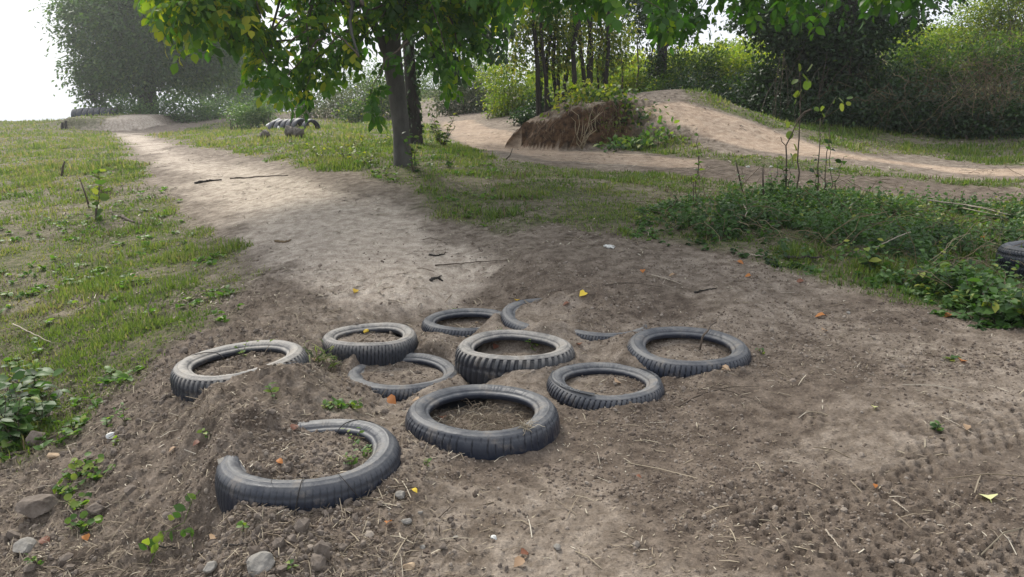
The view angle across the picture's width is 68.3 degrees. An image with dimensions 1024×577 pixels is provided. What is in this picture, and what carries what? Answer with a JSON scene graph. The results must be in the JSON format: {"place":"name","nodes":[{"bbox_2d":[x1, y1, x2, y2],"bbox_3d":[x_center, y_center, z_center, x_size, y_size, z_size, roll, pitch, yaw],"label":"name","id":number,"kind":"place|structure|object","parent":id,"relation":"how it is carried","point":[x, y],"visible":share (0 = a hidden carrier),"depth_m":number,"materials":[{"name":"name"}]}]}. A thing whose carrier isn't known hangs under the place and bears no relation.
{"place":"outdoors","nodes":[
{"label":"outdoors","id":0,"kind":"place"},
{"bbox_2d":[0,51,1023,576],"bbox_3d":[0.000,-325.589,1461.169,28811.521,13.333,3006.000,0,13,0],"label":"ground","id":1,"kind":"structure","parent":0,"point":[262,209],"depth_m":3.77,"materials":[{"name":"soil"}]},
{"bbox_2d":[0,406,33,453],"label":"weed plant","id":2,"kind":"object","parent":1,"relation":"on","point":[12,426],"visible":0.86,"depth_m":3.48,"materials":[{"name":"green plant"}]},
{"bbox_2d":[0,367,33,418],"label":"weed plant","id":3,"kind":"object","parent":1,"relation":"on","point":[4,379],"visible":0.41,"depth_m":3.88,"materials":[{"name":"green plant"}]},
{"bbox_2d":[0,393,36,432],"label":"weed plant","id":4,"kind":"object","parent":1,"relation":"on","point":[11,412],"visible":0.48,"depth_m":3.55,"materials":[{"name":"green plant"}]},
{"bbox_2d":[0,370,43,416],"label":"weed plant","id":5,"kind":"object","parent":1,"relation":"on","point":[18,375],"visible":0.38,"depth_m":3.76,"materials":[{"name":"green plant"}]},
{"bbox_2d":[12,537,36,553],"bbox_3d":[-1.710,0.907,2.653,0.075,0.052,0.085,0,13,0],"label":"stone","id":6,"kind":"object","parent":1,"relation":"on","point":[26,545],"visible":0.94,"depth_m":2.64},
{"bbox_2d":[12,367,53,397],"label":"weed plant","id":7,"kind":"object","parent":1,"relation":"on","point":[41,372],"visible":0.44,"depth_m":3.97,"materials":[{"name":"green plant"}]},
{"bbox_2d":[25,430,47,446],"bbox_3d":[-2.190,0.691,3.493,0.089,0.067,0.113,0,13,0],"label":"stone","id":8,"kind":"object","parent":1,"relation":"on","point":[32,435],"visible":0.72,"depth_m":3.45,"materials":[{"name":"stone"}]},
{"bbox_2d":[15,494,60,518],"bbox_3d":[-1.786,0.819,2.843,0.140,0.080,0.108,0,13,0],"label":"stone","id":9,"kind":"object","parent":1,"relation":"on","point":[33,507],"visible":0.98,"depth_m":2.81,"materials":[{"name":"stone"}]},
{"bbox_2d":[14,368,70,427],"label":"weed plant","id":10,"kind":"object","parent":1,"relation":"on","point":[45,408],"visible":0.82,"depth_m":3.61,"materials":[{"name":"green plant"}]},
{"bbox_2d":[0,400,127,458],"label":"stick","id":11,"kind":"object","parent":1,"relation":"on","point":[30,449],"visible":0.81,"depth_m":3.44,"materials":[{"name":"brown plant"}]},
{"bbox_2d":[52,473,85,496],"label":"seedling","id":12,"kind":"object","parent":1,"relation":"on","point":[62,490],"visible":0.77,"depth_m":2.93,"materials":[{"name":"green plant"}]},
{"bbox_2d":[63,492,91,509],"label":"seedling","id":13,"kind":"object","parent":1,"relation":"on","point":[73,503],"visible":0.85,"depth_m":2.81,"materials":[{"name":"green plant"}]},
{"bbox_2d":[64,511,102,533],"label":"seedling","id":14,"kind":"object","parent":1,"relation":"on","point":[89,522],"visible":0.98,"depth_m":2.70,"materials":[{"name":"green plant"}]},
{"bbox_2d":[68,452,103,469],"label":"seedling","id":15,"kind":"object","parent":1,"relation":"on","point":[76,463],"visible":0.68,"depth_m":3.04,"materials":[{"name":"green plant"}]},
{"bbox_2d":[86,503,104,514],"bbox_3d":[-1.534,0.809,2.776,0.057,0.036,0.055,7,14,28],"label":"stone","id":16,"kind":"object","parent":1,"relation":"on","point":[94,509],"visible":1,"depth_m":2.76,"materials":[{"name":"stone"}]},
{"bbox_2d":[81,457,115,479],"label":"seedling","id":17,"kind":"object","parent":1,"relation":"on","point":[97,475],"visible":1,"depth_m":2.98,"materials":[{"name":"green plant"}]},
{"bbox_2d":[89,176,109,220],"bbox_3d":[-4.343,-0.938,7.955,0.197,0.478,0.332,-10,16,-38],"label":"sapling","id":18,"kind":"object","parent":1,"relation":"on","point":[102,197],"visible":0.99,"depth_m":7.97,"materials":[{"name":"green plant"}]},
{"bbox_2d":[94,89,156,114],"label":"bush","id":19,"kind":"object","parent":1,"relation":"on","point":[134,107],"visible":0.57,"depth_m":32.22,"materials":[{"name":"green plant"}]},
{"bbox_2d":[28,0,267,113],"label":"tree","id":20,"kind":"object","parent":1,"relation":"on","point":[138,59],"visible":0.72,"depth_m":34.07,"materials":[{"name":"green plant"}]},
{"bbox_2d":[138,490,199,562],"bbox_3d":[-1.145,0.787,2.530,0.205,0.173,0.137,-8,15,-30],"label":"vetch","id":21,"kind":"object","parent":1,"relation":"on","point":[179,507],"visible":0.99,"depth_m":2.53,"materials":[{"name":"green plant"}]},
{"bbox_2d":[142,87,227,122],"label":"bush","id":22,"kind":"object","parent":1,"relation":"on","point":[164,107],"visible":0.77,"depth_m":31.98,"materials":[{"name":"green plant"}]},
{"bbox_2d":[203,561,217,573],"bbox_3d":[-0.874,0.807,2.188,0.035,0.028,0.049,0,13,0],"label":"stone","id":23,"kind":"object","parent":1,"relation":"on","point":[210,566],"visible":1,"depth_m":2.18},
{"bbox_2d":[166,60,279,109],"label":"bush","id":24,"kind":"object","parent":1,"relation":"on","point":[198,94],"visible":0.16,"depth_m":47.85,"materials":[{"name":"green plant"}]},
{"bbox_2d":[187,88,288,114],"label":"bush","id":25,"kind":"object","parent":1,"relation":"on","point":[226,103],"visible":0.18,"depth_m":44.88,"materials":[{"name":"green plant"}]},
{"bbox_2d":[170,340,308,401],"bbox_3d":[-1.284,0.407,3.599,0.632,0.234,0.623,0,13,0],"label":"tyre","id":26,"kind":"object","parent":1,"relation":"on","point":[185,380],"visible":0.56,"depth_m":3.54,"materials":[{"name":"rubber"}]},
{"bbox_2d":[0,139,496,461],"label":"meadow weeds","id":27,"kind":"object","parent":1,"relation":"on","point":[118,375],"visible":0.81,"depth_m":5.91,"materials":[{"name":"green plant"}]},
{"bbox_2d":[217,94,284,129],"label":"bush","id":28,"kind":"object","parent":1,"relation":"on","point":[241,117],"visible":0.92,"depth_m":23.31,"materials":[{"name":"green plant"}]},
{"bbox_2d":[246,551,274,576],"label":"stone","id":29,"kind":"object","parent":1,"relation":"on","point":[258,563],"visible":0.98,"depth_m":2.11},
{"bbox_2d":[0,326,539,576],"bbox_3d":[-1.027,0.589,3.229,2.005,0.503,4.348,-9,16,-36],"label":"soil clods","id":30,"kind":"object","parent":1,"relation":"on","point":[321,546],"visible":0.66,"depth_m":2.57,"materials":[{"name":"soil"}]},
{"bbox_2d":[0,297,565,576],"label":"root fibres","id":31,"kind":"object","parent":1,"relation":"on","point":[250,508],"visible":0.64,"depth_m":2.60,"materials":[{"name":"plant"}]},
{"bbox_2d":[284,124,304,137],"bbox_3d":[-4.318,-3.125,14.996,0.371,0.286,0.268,6,14,25],"label":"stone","id":32,"kind":"object","parent":1,"relation":"on","point":[291,130],"visible":0.85,"depth_m":14.93,"materials":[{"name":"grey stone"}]},
{"bbox_2d":[215,419,401,515],"bbox_3d":[-0.715,0.655,2.699,0.646,0.210,0.629,0,13,0],"label":"tyre","id":33,"kind":"object","parent":1,"relation":"on","point":[235,482],"visible":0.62,"depth_m":2.47,"materials":[{"name":"rubber"}]},
{"bbox_2d":[310,553,326,571],"bbox_3d":[-0.547,0.773,2.135,0.051,0.046,0.062,-9,16,-36],"label":"stone","id":34,"kind":"object","parent":1,"relation":"on","point":[318,562],"visible":0.98,"depth_m":2.12,"materials":[{"name":"stone"}]},
{"bbox_2d":[303,339,334,366],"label":"grass tuft","id":35,"kind":"object","parent":1,"relation":"on","point":[322,354],"visible":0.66,"depth_m":3.84,"materials":[{"name":"green plant"}]},
{"bbox_2d":[133,0,528,165],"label":"walnut tree","id":36,"kind":"object","parent":1,"relation":"on","point":[240,27],"visible":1,"depth_m":7.83,"materials":[{"name":"green plant"}]},
{"bbox_2d":[277,75,388,118],"bbox_3d":[-6.511,-6.770,28.278,5.648,2.338,2.591,10,16,38],"label":"bush","id":37,"kind":"object","parent":1,"relation":"on","point":[329,104],"visible":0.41,"depth_m":27.90,"materials":[{"name":"green plant"}]},
{"bbox_2d":[321,322,417,365],"bbox_3d":[-0.803,0.340,4.276,0.541,0.209,0.552,0,13,0],"label":"tyre","id":38,"kind":"object","parent":1,"relation":"on","point":[386,353],"visible":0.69,"depth_m":4.08,"materials":[{"name":"rubber"}]},
{"bbox_2d":[331,58,429,122],"bbox_3d":[-4.481,-6.648,25.886,3.561,2.416,2.363,-11,17,-41],"label":"bush","id":39,"kind":"object","parent":1,"relation":"on","point":[358,113],"visible":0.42,"depth_m":25.46,"materials":[{"name":"green plant"}]},
{"bbox_2d":[348,353,456,401],"bbox_3d":[-0.562,0.508,3.925,0.607,0.199,0.617,0,13,0],"label":"tyre","id":40,"kind":"object","parent":1,"relation":"on","point":[446,368],"visible":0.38,"depth_m":3.79,"materials":[{"name":"rubber"}]},
{"bbox_2d":[400,132,423,171],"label":"sprig","id":41,"kind":"object","parent":1,"relation":"on","point":[412,150],"visible":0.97,"depth_m":8.63,"materials":[{"name":"green plant"}]},
{"bbox_2d":[313,38,517,105],"bbox_3d":[-4.954,-11.085,39.280,12.113,4.483,5.198,0,13,0],"label":"bush","id":42,"kind":"object","parent":1,"relation":"on","point":[424,83],"visible":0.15,"depth_m":38.85,"materials":[{"name":"green plant"}]},
{"bbox_2d":[427,113,459,146],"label":"shoot bush","id":43,"kind":"object","parent":1,"relation":"on","point":[438,136],"visible":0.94,"depth_m":12.04,"materials":[{"name":"green plant"}]},
{"bbox_2d":[421,60,499,117],"bbox_3d":[-1.405,-5.741,22.225,2.810,2.258,2.191,0,13,0],"label":"bush","id":44,"kind":"object","parent":1,"relation":"on","point":[471,96],"visible":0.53,"depth_m":22.07,"materials":[{"name":"green plant"}]},
{"bbox_2d":[401,3,520,143],"bbox_3d":[-0.816,-5.519,12.963,7.232,6.081,7.605,0,13,0],"label":"tree","id":45,"kind":"object","parent":1,"relation":"on","point":[411,54],"visible":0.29,"depth_m":12.79,"materials":[{"name":"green plant"}]},
{"bbox_2d":[421,308,500,336],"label":"tyre","id":46,"kind":"object","parent":1,"relation":"on","point":[429,322],"visible":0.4,"depth_m":4.74,"materials":[{"name":"rubber"}]},
{"bbox_2d":[405,384,559,459],"bbox_3d":[-0.123,0.575,3.143,0.641,0.205,0.643,0,13,0],"label":"tyre","id":47,"kind":"object","parent":1,"relation":"on","point":[420,422],"visible":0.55,"depth_m":2.95,"materials":[{"name":"rubber"}]},
{"bbox_2d":[432,398,543,434],"bbox_3d":[-0.129,0.523,3.123,0.512,0.117,0.525,0,13,0],"label":"dry straw","id":48,"kind":"object","parent":1,"relation":"on","point":[525,424],"visible":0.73,"depth_m":3.16,"materials":[{"name":"plant"}]},
{"bbox_2d":[473,52,543,118],"bbox_3d":[-0.051,-5.162,19.562,2.342,2.127,2.795,0,13,0],"label":"bush","id":49,"kind":"object","parent":1,"relation":"on","point":[505,105],"visible":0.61,"depth_m":19.05,"materials":[{"name":"green plant"}]},
{"bbox_2d":[0,76,1023,191],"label":"meadow grass","id":50,"kind":"structure","parent":1,"relation":"on","point":[350,129],"depth_m":13.30,"materials":[{"name":"plant"}]},
{"bbox_2d":[0,188,1023,576],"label":"straw","id":51,"kind":"object","parent":1,"relation":"on","point":[506,458],"visible":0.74,"depth_m":2.84,"materials":[{"name":"plant"}]},
{"bbox_2d":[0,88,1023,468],"bbox_3d":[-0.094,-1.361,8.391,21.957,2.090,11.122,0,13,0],"label":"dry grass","id":52,"kind":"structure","parent":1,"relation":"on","point":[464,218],"depth_m":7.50,"materials":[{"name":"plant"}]},
{"bbox_2d":[455,329,574,384],"bbox_3d":[0.016,0.376,3.976,0.633,0.209,0.618,0,13,0],"label":"tyre","id":53,"kind":"object","parent":1,"relation":"on","point":[472,366],"visible":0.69,"depth_m":3.79,"materials":[{"name":"rubber"}]},
{"bbox_2d":[500,298,541,329],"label":"tyre","id":54,"kind":"object","parent":1,"relation":"on","point":[508,318],"visible":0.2,"depth_m":4.44,"materials":[{"name":"rubber"}]},
{"bbox_2d":[507,87,554,125],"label":"bush","id":55,"kind":"object","parent":1,"relation":"on","point":[527,113],"visible":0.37,"depth_m":16.62,"materials":[{"name":"green plant"}]},
{"bbox_2d":[57,91,1023,338],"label":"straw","id":56,"kind":"object","parent":1,"relation":"on","point":[514,225],"visible":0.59,"depth_m":6.14,"materials":[{"name":"plant"}]},
{"bbox_2d":[488,0,612,115],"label":"slender tree","id":57,"kind":"object","parent":1,"relation":"on","point":[568,39],"visible":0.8,"depth_m":14.64,"materials":[{"name":"green plant"}]},
{"bbox_2d":[532,78,603,116],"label":"bank tuft","id":58,"kind":"object","parent":1,"relation":"on","point":[571,84],"visible":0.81,"depth_m":12.18,"materials":[{"name":"green plant"}]},
{"bbox_2d":[531,97,641,150],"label":"hanging roots","id":59,"kind":"object","parent":1,"relation":"hanging from","point":[590,119],"visible":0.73,"depth_m":11.53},
{"bbox_2d":[571,102,601,149],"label":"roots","id":60,"kind":"object","parent":1,"relation":"on","point":[584,140],"visible":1,"depth_m":11.28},
{"bbox_2d":[560,51,618,99],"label":"bush","id":61,"kind":"object","parent":1,"relation":"on","point":[578,82],"visible":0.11,"depth_m":19.09,"materials":[{"name":"green plant"}]},
{"bbox_2d":[553,83,628,111],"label":"bank tuft","id":62,"kind":"object","parent":1,"relation":"on","point":[578,90],"visible":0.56,"depth_m":12.03,"materials":[{"name":"green plant"}]},
{"bbox_2d":[161,173,1023,576],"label":"dry stalks","id":63,"kind":"object","parent":1,"relation":"on","point":[687,461],"visible":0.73,"depth_m":2.54,"materials":[{"name":"plant"}]},
{"bbox_2d":[541,87,648,120],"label":"bank tuft","id":64,"kind":"object","parent":1,"relation":"on","point":[602,95],"visible":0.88,"depth_m":11.78,"materials":[{"name":"green plant"}]},
{"bbox_2d":[558,3,650,94],"bbox_3d":[1.703,-5.675,15.398,2.328,4.715,1.954,0,13,0],"label":"slender tree","id":65,"kind":"object","parent":1,"relation":"on","point":[606,42],"visible":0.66,"depth_m":15.34,"materials":[{"name":"green plant"}]},
{"bbox_2d":[546,362,664,410],"bbox_3d":[0.435,0.506,3.558,0.556,0.208,0.572,0,13,0],"label":"tyre","id":66,"kind":"object","parent":1,"relation":"on","point":[560,391],"visible":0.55,"depth_m":3.43,"materials":[{"name":"rubber"}]},
{"bbox_2d":[574,325,646,340],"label":"tyre","id":67,"kind":"object","parent":1,"relation":"on","point":[589,336],"visible":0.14,"depth_m":4.13,"materials":[{"name":"rubber"}]},
{"bbox_2d":[594,58,653,94],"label":"bush","id":68,"kind":"object","parent":1,"relation":"on","point":[628,80],"visible":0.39,"depth_m":17.83,"materials":[{"name":"green plant"}]},
{"bbox_2d":[593,135,670,152],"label":"bank tuft","id":69,"kind":"object","parent":1,"relation":"on","point":[622,145],"visible":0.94,"depth_m":10.94,"materials":[{"name":"green plant"}]},
{"bbox_2d":[605,89,669,131],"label":"bank tuft","id":70,"kind":"object","parent":1,"relation":"on","point":[640,116],"visible":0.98,"depth_m":11.57,"materials":[{"name":"green plant"}]},
{"bbox_2d":[598,112,686,149],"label":"bank tuft","id":71,"kind":"object","parent":1,"relation":"on","point":[646,132],"visible":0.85,"depth_m":11.06,"materials":[{"name":"green plant"}]},
{"bbox_2d":[615,0,712,91],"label":"tree","id":72,"kind":"object","parent":1,"relation":"on","point":[660,58],"visible":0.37,"depth_m":16.91,"materials":[{"name":"green plant"}]},
{"bbox_2d":[635,43,710,91],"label":"bush","id":73,"kind":"object","parent":1,"relation":"on","point":[673,60],"visible":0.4,"depth_m":16.93,"materials":[{"name":"green plant"}]},
{"bbox_2d":[627,326,750,378],"bbox_3d":[0.900,0.368,3.881,0.635,0.219,0.629,0,13,0],"label":"tyre","id":74,"kind":"object","parent":1,"relation":"on","point":[739,355],"visible":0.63,"depth_m":3.74,"materials":[{"name":"rubber"}]},
{"bbox_2d":[691,133,703,201],"bbox_3d":[1.705,-1.083,6.933,0.135,0.677,0.153,0,13,0],"label":"sapling","id":75,"kind":"object","parent":1,"relation":"on","point":[699,154],"visible":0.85,"depth_m":6.94,"materials":[{"name":"green plant"}]},
{"bbox_2d":[676,31,747,98],"bbox_3d":[4.346,-4.550,16.059,1.708,1.816,2.498,0,13,0],"label":"bush","id":76,"kind":"object","parent":1,"relation":"on","point":[710,66],"visible":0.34,"depth_m":16.15,"materials":[{"name":"green plant"}]},
{"bbox_2d":[465,0,961,55],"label":"tree","id":77,"kind":"object","parent":1,"relation":"on","point":[664,16],"visible":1,"depth_m":6.38,"materials":[{"name":"green plant"}]},
{"bbox_2d":[709,36,779,95],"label":"bush","id":78,"kind":"object","parent":1,"relation":"on","point":[734,67],"visible":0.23,"depth_m":15.76,"materials":[{"name":"green plant"}]},
{"bbox_2d":[734,54,794,117],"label":"bush","id":79,"kind":"object","parent":1,"relation":"on","point":[757,67],"visible":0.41,"depth_m":14.11,"materials":[{"name":"green plant"}]},
{"bbox_2d":[524,20,1023,100],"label":"hill scrub","id":80,"kind":"object","parent":1,"relation":"on","point":[732,44],"visible":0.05,"depth_m":22.75,"materials":[{"name":"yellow plant"}]},
{"bbox_2d":[780,63,811,194],"bbox_3d":[2.599,-1.385,6.923,0.267,1.309,0.134,0,13,0],"label":"sapling","id":81,"kind":"object","parent":1,"relation":"on","point":[806,86],"visible":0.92,"depth_m":6.91,"materials":[{"name":"green plant"}]},
{"bbox_2d":[806,155,827,206],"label":"shoot","id":82,"kind":"object","parent":1,"relation":"on","point":[811,181],"visible":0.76,"depth_m":6.89,"materials":[{"name":"green plant"}]},
{"bbox_2d":[624,172,1023,330],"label":"weeds","id":83,"kind":"object","parent":1,"relation":"on","point":[951,300],"visible":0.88,"depth_m":5.90,"materials":[{"name":"green plant"}]},
{"bbox_2d":[927,199,1010,217],"bbox_3d":[3.932,-0.697,6.473,0.222,0.096,0.646,-10,16,-38],"label":"stick","id":84,"kind":"object","parent":83,"relation":"on","point":[970,206],"visible":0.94,"depth_m":6.48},
{"bbox_2d":[629,163,1023,288],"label":"dead stalks","id":85,"kind":"object","parent":1,"relation":"on","point":[962,258],"visible":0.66,"depth_m":5.73,"materials":[{"name":"plant"}]},
{"bbox_2d":[634,192,1019,284],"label":"leafy weeds","id":86,"kind":"object","parent":1,"relation":"on","point":[767,226],"visible":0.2,"depth_m":6.48,"materials":[{"name":"green plant"}]},
{"bbox_2d":[641,47,1023,139],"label":"undergrowth","id":87,"kind":"object","parent":1,"relation":"on","point":[842,116],"visible":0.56,"depth_m":12.71,"materials":[{"name":"green plant"}]},
{"bbox_2d":[814,96,852,193],"bbox_3d":[2.923,-1.239,6.976,0.357,1.050,0.078,0,13,0],"label":"sapling","id":88,"kind":"object","parent":1,"relation":"on","point":[841,106],"visible":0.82,"depth_m":6.90,"materials":[{"name":"green plant"}]},
{"bbox_2d":[823,132,846,204],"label":"shoot","id":89,"kind":"object","parent":1,"relation":"on","point":[836,160],"visible":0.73,"depth_m":6.96,"materials":[{"name":"green plant"}]},
{"bbox_2d":[712,0,987,121],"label":"tree","id":90,"kind":"object","parent":1,"relation":"on","point":[848,44],"visible":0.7,"depth_m":13.25,"materials":[{"name":"green plant"}]},
{"bbox_2d":[857,244,881,270],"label":"nettle","id":91,"kind":"object","parent":1,"relation":"on","point":[869,255],"visible":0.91,"depth_m":5.00,"materials":[{"name":"green plant"}]},
{"bbox_2d":[839,45,942,136],"bbox_3d":[6.536,-3.296,13.038,1.905,1.761,2.543,0,13,0],"label":"bush","id":92,"kind":"object","parent":1,"relation":"on","point":[884,80],"visible":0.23,"depth_m":12.96,"materials":[{"name":"green plant"}]},
{"bbox_2d":[794,31,976,137],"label":"dry vines","id":93,"kind":"object","parent":92,"relation":"on","point":[901,88],"visible":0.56,"depth_m":12.29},
{"bbox_2d":[909,261,954,288],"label":"nettle","id":94,"kind":"object","parent":1,"relation":"on","point":[916,273],"visible":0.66,"depth_m":4.57,"materials":[{"name":"green plant"}]},
{"bbox_2d":[884,32,981,99],"bbox_3d":[7.831,-4.225,14.527,1.876,1.702,2.230,0,13,0],"label":"bush","id":95,"kind":"object","parent":1,"relation":"on","point":[918,49],"visible":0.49,"depth_m":14.17,"materials":[{"name":"green plant"}]},
{"bbox_2d":[886,1,1023,138],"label":"dry vines","id":96,"kind":"object","parent":1,"relation":"on","point":[985,89],"visible":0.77,"depth_m":11.91,"materials":[{"name":"plant"}]},
{"bbox_2d":[887,0,1023,66],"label":"bush","id":97,"kind":"object","parent":1,"relation":"on","point":[1002,14],"visible":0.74,"depth_m":18.22,"materials":[{"name":"green plant"}]},
{"bbox_2d":[938,268,980,294],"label":"nettle","id":98,"kind":"object","parent":1,"relation":"on","point":[948,274],"visible":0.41,"depth_m":4.47,"materials":[{"name":"green plant"}]},
{"bbox_2d":[942,257,984,278],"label":"nettle","id":99,"kind":"object","parent":1,"relation":"on","point":[960,264],"visible":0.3,"depth_m":4.80,"materials":[{"name":"green plant"}]},
{"bbox_2d":[909,86,1023,140],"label":"bush","id":100,"kind":"object","parent":1,"relation":"on","point":[1001,124],"visible":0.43,"depth_m":11.87,"materials":[{"name":"green plant"}]},
{"bbox_2d":[932,25,1023,100],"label":"bush","id":101,"kind":"object","parent":1,"relation":"on","point":[978,46],"visible":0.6,"depth_m":14.44,"materials":[{"name":"green plant"}]},
{"bbox_2d":[957,273,1000,301],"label":"nettle","id":102,"kind":"object","parent":1,"relation":"on","point":[970,277],"visible":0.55,"depth_m":4.28,"materials":[{"name":"green plant"}]},
{"bbox_2d":[974,272,1013,303],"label":"nettle","id":103,"kind":"object","parent":1,"relation":"on","point":[1009,281],"visible":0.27,"depth_m":4.30,"materials":[{"name":"green plant"}]},
{"bbox_2d":[978,291,1023,322],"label":"nettle","id":104,"kind":"object","parent":1,"relation":"on","point":[992,308],"visible":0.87,"depth_m":3.98,"materials":[{"name":"green plant"}]},
{"bbox_2d":[993,27,1023,101],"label":"bush","id":105,"kind":"object","parent":1,"relation":"on","point":[1020,68],"visible":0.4,"depth_m":13.24,"materials":[{"name":"green plant"}]},
{"bbox_2d":[995,240,1023,279],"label":"tyre","id":106,"kind":"object","parent":1,"relation":"on","point":[1007,251],"visible":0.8,"depth_m":5.01,"materials":[{"name":"rubber"}]},
{"bbox_2d":[1004,293,1023,322],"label":"nettle","id":107,"kind":"object","parent":1,"relation":"on","point":[1017,312],"visible":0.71,"depth_m":3.95,"materials":[{"name":"green plant"}]},
{"bbox_2d":[0,94,1023,471],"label":"grass","id":108,"kind":"structure","parent":0,"point":[172,254],"depth_m":6.57,"materials":[{"name":"plant"}]},
{"bbox_2d":[0,0,1023,120],"label":"sky","id":109,"kind":"structure","parent":0,"point":[27,90],"materials":[{"name":"white"}]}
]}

